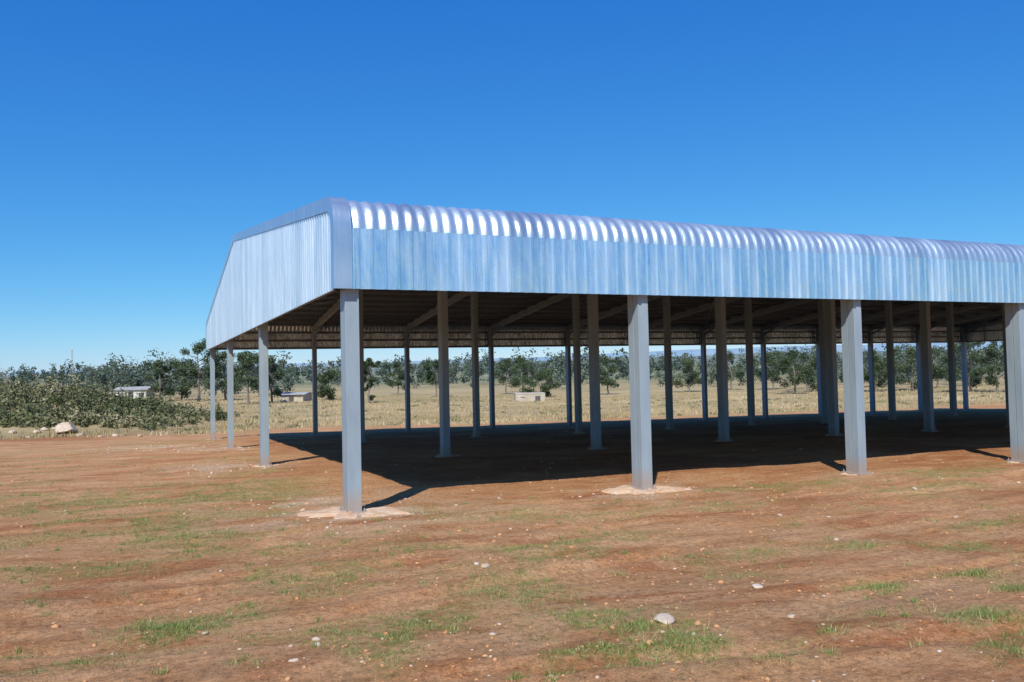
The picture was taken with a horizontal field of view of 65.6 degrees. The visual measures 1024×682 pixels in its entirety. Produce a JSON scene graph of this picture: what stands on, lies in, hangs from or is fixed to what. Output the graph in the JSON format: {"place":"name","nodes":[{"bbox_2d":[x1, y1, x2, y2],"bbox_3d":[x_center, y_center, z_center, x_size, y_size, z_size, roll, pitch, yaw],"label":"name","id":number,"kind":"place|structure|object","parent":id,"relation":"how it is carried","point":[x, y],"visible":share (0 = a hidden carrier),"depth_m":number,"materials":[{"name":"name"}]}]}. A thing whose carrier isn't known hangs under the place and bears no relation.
{"place":"outdoors","nodes":[
{"label":"outdoors","id":0,"kind":"place"},
{"bbox_2d":[0,349,998,379],"bbox_3d":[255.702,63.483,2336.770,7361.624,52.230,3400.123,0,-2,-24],"label":"wooded hills","id":1,"kind":"structure","parent":0,"point":[708,357],"depth_m":2162.83,"materials":[{"name":"green plant"}]},
{"bbox_2d":[0,341,1001,375],"bbox_3d":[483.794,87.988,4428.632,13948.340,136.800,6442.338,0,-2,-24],"label":"hills","id":2,"kind":"structure","parent":0,"point":[697,352],"depth_m":4142.77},
{"bbox_2d":[0,385,1005,439],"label":"dry grass field","id":3,"kind":"structure","parent":0,"point":[554,408],"depth_m":94.55,"materials":[{"name":"beige plant"}]},
{"bbox_2d":[55,422,77,433],"bbox_3d":[-31.378,6.130,55.880,1.448,0.835,1.600,0,-2,-24],"label":"boulder","id":4,"kind":"object","parent":3,"relation":"on","point":[66,427],"visible":0.93,"depth_m":55.56,"materials":[{"name":"stone"}]},
{"bbox_2d":[115,389,154,400],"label":"walls","id":5,"kind":"structure","parent":3,"relation":"on","point":[140,391],"depth_m":129.95,"materials":[{"name":"white paint"}]},
{"bbox_2d":[114,386,151,389],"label":"roof","id":6,"kind":"structure","parent":5,"relation":"on","point":[137,388],"depth_m":130.50,"materials":[{"name":"metal"}]},
{"bbox_2d":[176,338,219,401],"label":"gum tree","id":7,"kind":"object","parent":3,"relation":"on","point":[192,369],"visible":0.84,"depth_m":129.57,"materials":[{"name":"green plant"}]},
{"bbox_2d":[280,394,311,401],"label":"walls","id":8,"kind":"structure","parent":3,"relation":"on","point":[298,398],"depth_m":125.89,"materials":[{"name":"white paint"}]},
{"bbox_2d":[280,392,311,394],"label":"roof","id":9,"kind":"structure","parent":8,"relation":"on","point":[293,393],"depth_m":126.76,"materials":[{"name":"metal"}]},
{"bbox_2d":[317,368,340,399],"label":"leafy tree","id":10,"kind":"object","parent":3,"relation":"on","point":[324,378],"visible":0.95,"depth_m":131.44,"materials":[{"name":"green plant"}]},
{"bbox_2d":[514,394,544,401],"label":"walls","id":11,"kind":"structure","parent":3,"relation":"on","point":[527,398],"depth_m":122.77,"materials":[{"name":"white paint"}]},
{"bbox_2d":[514,392,544,393],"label":"roof","id":12,"kind":"structure","parent":11,"relation":"on","point":[531,393],"depth_m":122.83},
{"bbox_2d":[519,367,561,396],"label":"leafy tree","id":13,"kind":"object","parent":3,"relation":"on","point":[539,376],"visible":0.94,"depth_m":144.42,"materials":[{"name":"green plant"}]},
{"bbox_2d":[863,349,895,390],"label":"leafy tree","id":14,"kind":"object","parent":3,"relation":"on","point":[878,366],"visible":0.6,"depth_m":144.47,"materials":[{"name":"green plant"}]},
{"bbox_2d":[909,345,947,387],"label":"gum tree","id":15,"kind":"object","parent":3,"relation":"on","point":[937,372],"visible":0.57,"depth_m":153.78,"materials":[{"name":"green plant"}]},
{"bbox_2d":[941,342,990,391],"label":"gum tree","id":16,"kind":"object","parent":3,"relation":"on","point":[976,371],"visible":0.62,"depth_m":133.47,"materials":[{"name":"green plant"}]},
{"bbox_2d":[0,360,1023,681],"bbox_3d":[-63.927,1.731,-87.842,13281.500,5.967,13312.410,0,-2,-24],"label":"ground","id":17,"kind":"structure","parent":0,"point":[84,606],"depth_m":10.78,"materials":[{"name":"soil"}]},
{"bbox_2d":[8,427,141,437],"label":"boulders","id":18,"kind":"object","parent":17,"relation":"on","point":[47,429],"visible":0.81,"depth_m":55.65,"materials":[{"name":"stone"}]},
{"bbox_2d":[0,368,240,430],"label":"shrub thicket","id":19,"kind":"object","parent":17,"relation":"on","point":[83,397],"visible":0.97,"depth_m":66.72,"materials":[{"name":"green plant"}]},
{"bbox_2d":[142,359,185,396],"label":"gum tree","id":20,"kind":"object","parent":17,"relation":"on","point":[159,366],"visible":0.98,"depth_m":134.88,"materials":[{"name":"green plant"}]},
{"bbox_2d":[158,357,196,399],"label":"gum tree","id":21,"kind":"object","parent":17,"relation":"on","point":[183,390],"visible":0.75,"depth_m":140.00,"materials":[{"name":"green plant"}]},
{"bbox_2d":[205,350,252,399],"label":"gum tree","id":22,"kind":"object","parent":17,"relation":"on","point":[222,357],"visible":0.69,"depth_m":134.79,"materials":[{"name":"green plant"}]},
{"bbox_2d":[223,350,272,403],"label":"gum tree","id":23,"kind":"object","parent":17,"relation":"on","point":[248,360],"visible":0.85,"depth_m":117.60,"materials":[{"name":"green plant"}]},
{"bbox_2d":[253,354,286,401],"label":"gum tree","id":24,"kind":"object","parent":17,"relation":"on","point":[278,375],"visible":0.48,"depth_m":123.94,"materials":[{"name":"green plant"}]},
{"bbox_2d":[364,358,380,402],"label":"tree","id":25,"kind":"object","parent":17,"relation":"on","point":[368,362],"visible":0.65,"depth_m":119.59,"materials":[{"name":"green plant"}]},
{"bbox_2d":[380,361,411,393],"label":"gum tree","id":26,"kind":"object","parent":17,"relation":"on","point":[399,372],"visible":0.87,"depth_m":174.27,"materials":[{"name":"green plant"}]},
{"bbox_2d":[422,359,449,396],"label":"gum tree","id":27,"kind":"object","parent":17,"relation":"on","point":[431,374],"visible":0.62,"depth_m":149.42,"materials":[{"name":"green plant"}]},
{"bbox_2d":[0,343,1004,395],"bbox_3d":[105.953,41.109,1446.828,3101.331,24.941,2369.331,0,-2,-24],"label":"distant trees","id":28,"kind":"object","parent":17,"relation":"on","point":[114,374],"visible":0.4,"depth_m":254.01,"materials":[{"name":"green plant"}]},
{"bbox_2d":[494,357,523,393],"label":"gum tree","id":29,"kind":"object","parent":17,"relation":"on","point":[504,364],"visible":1,"depth_m":164.47,"materials":[{"name":"green plant"}]},
{"bbox_2d":[0,425,1023,681],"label":"scattered stones","id":30,"kind":"object","parent":17,"relation":"on","point":[486,565],"visible":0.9,"depth_m":9.52,"materials":[{"name":"beige stone"}]},
{"bbox_2d":[1,451,1023,681],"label":"earth clods","id":31,"kind":"object","parent":17,"relation":"on","point":[288,678],"visible":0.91,"depth_m":8.53,"materials":[{"name":"brown soil"}]},
{"bbox_2d":[507,355,533,388],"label":"gum tree","id":32,"kind":"object","parent":17,"relation":"on","point":[520,361],"visible":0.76,"depth_m":180.12,"materials":[{"name":"green plant"}]},
{"bbox_2d":[599,354,618,394],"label":"gum tree","id":33,"kind":"object","parent":17,"relation":"on","point":[607,381],"visible":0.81,"depth_m":154.06,"materials":[{"name":"green plant"}]},
{"bbox_2d":[205,197,1023,518],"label":"open sided steel shed","id":34,"kind":"structure","parent":17,"relation":"on","point":[351,279],"depth_m":20.27,"materials":[{"name":"grey paint"}]},
{"bbox_2d":[654,613,674,624],"bbox_3d":[1.344,2.448,6.956,0.218,0.084,0.201,0,-2,-24],"label":"rock","id":35,"kind":"object","parent":17,"relation":"on","point":[669,618],"visible":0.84,"depth_m":6.92,"materials":[{"name":"stone"}]},
{"bbox_2d":[672,356,708,391],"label":"leafy tree","id":36,"kind":"object","parent":17,"relation":"on","point":[688,364],"visible":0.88,"depth_m":159.79,"materials":[{"name":"green plant"}]},
{"bbox_2d":[715,350,745,389],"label":"gum tree","id":37,"kind":"object","parent":17,"relation":"on","point":[738,373],"visible":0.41,"depth_m":169.70,"materials":[{"name":"green plant"}]},
{"bbox_2d":[754,351,786,389],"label":"gum tree","id":38,"kind":"object","parent":17,"relation":"on","point":[772,374],"visible":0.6,"depth_m":165.34,"materials":[{"name":"green plant"}]},
{"bbox_2d":[768,346,814,393],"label":"leafy tree","id":39,"kind":"object","parent":17,"relation":"on","point":[805,372],"visible":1,"depth_m":139.01,"materials":[{"name":"green plant"}]},
{"bbox_2d":[786,351,817,391],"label":"gum tree","id":40,"kind":"object","parent":17,"relation":"on","point":[812,361],"visible":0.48,"depth_m":149.90,"materials":[{"name":"green plant"}]},
{"bbox_2d":[885,346,916,390],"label":"gum tree","id":41,"kind":"object","parent":17,"relation":"on","point":[909,353],"visible":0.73,"depth_m":145.16,"materials":[{"name":"green plant"}]},
{"bbox_2d":[971,341,1003,391],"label":"gum tree","id":42,"kind":"object","parent":17,"relation":"on","point":[992,354],"visible":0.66,"depth_m":131.27,"materials":[{"name":"green plant"}]},
{"bbox_2d":[0,456,1023,681],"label":"green grass","id":43,"kind":"structure","parent":0,"point":[610,646],"depth_m":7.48,"materials":[{"name":"green plant"}]},
{"bbox_2d":[0,0,1023,371],"label":"sky","id":44,"kind":"structure","parent":0,"point":[138,137],"materials":[{"name":"blue"}]}
]}

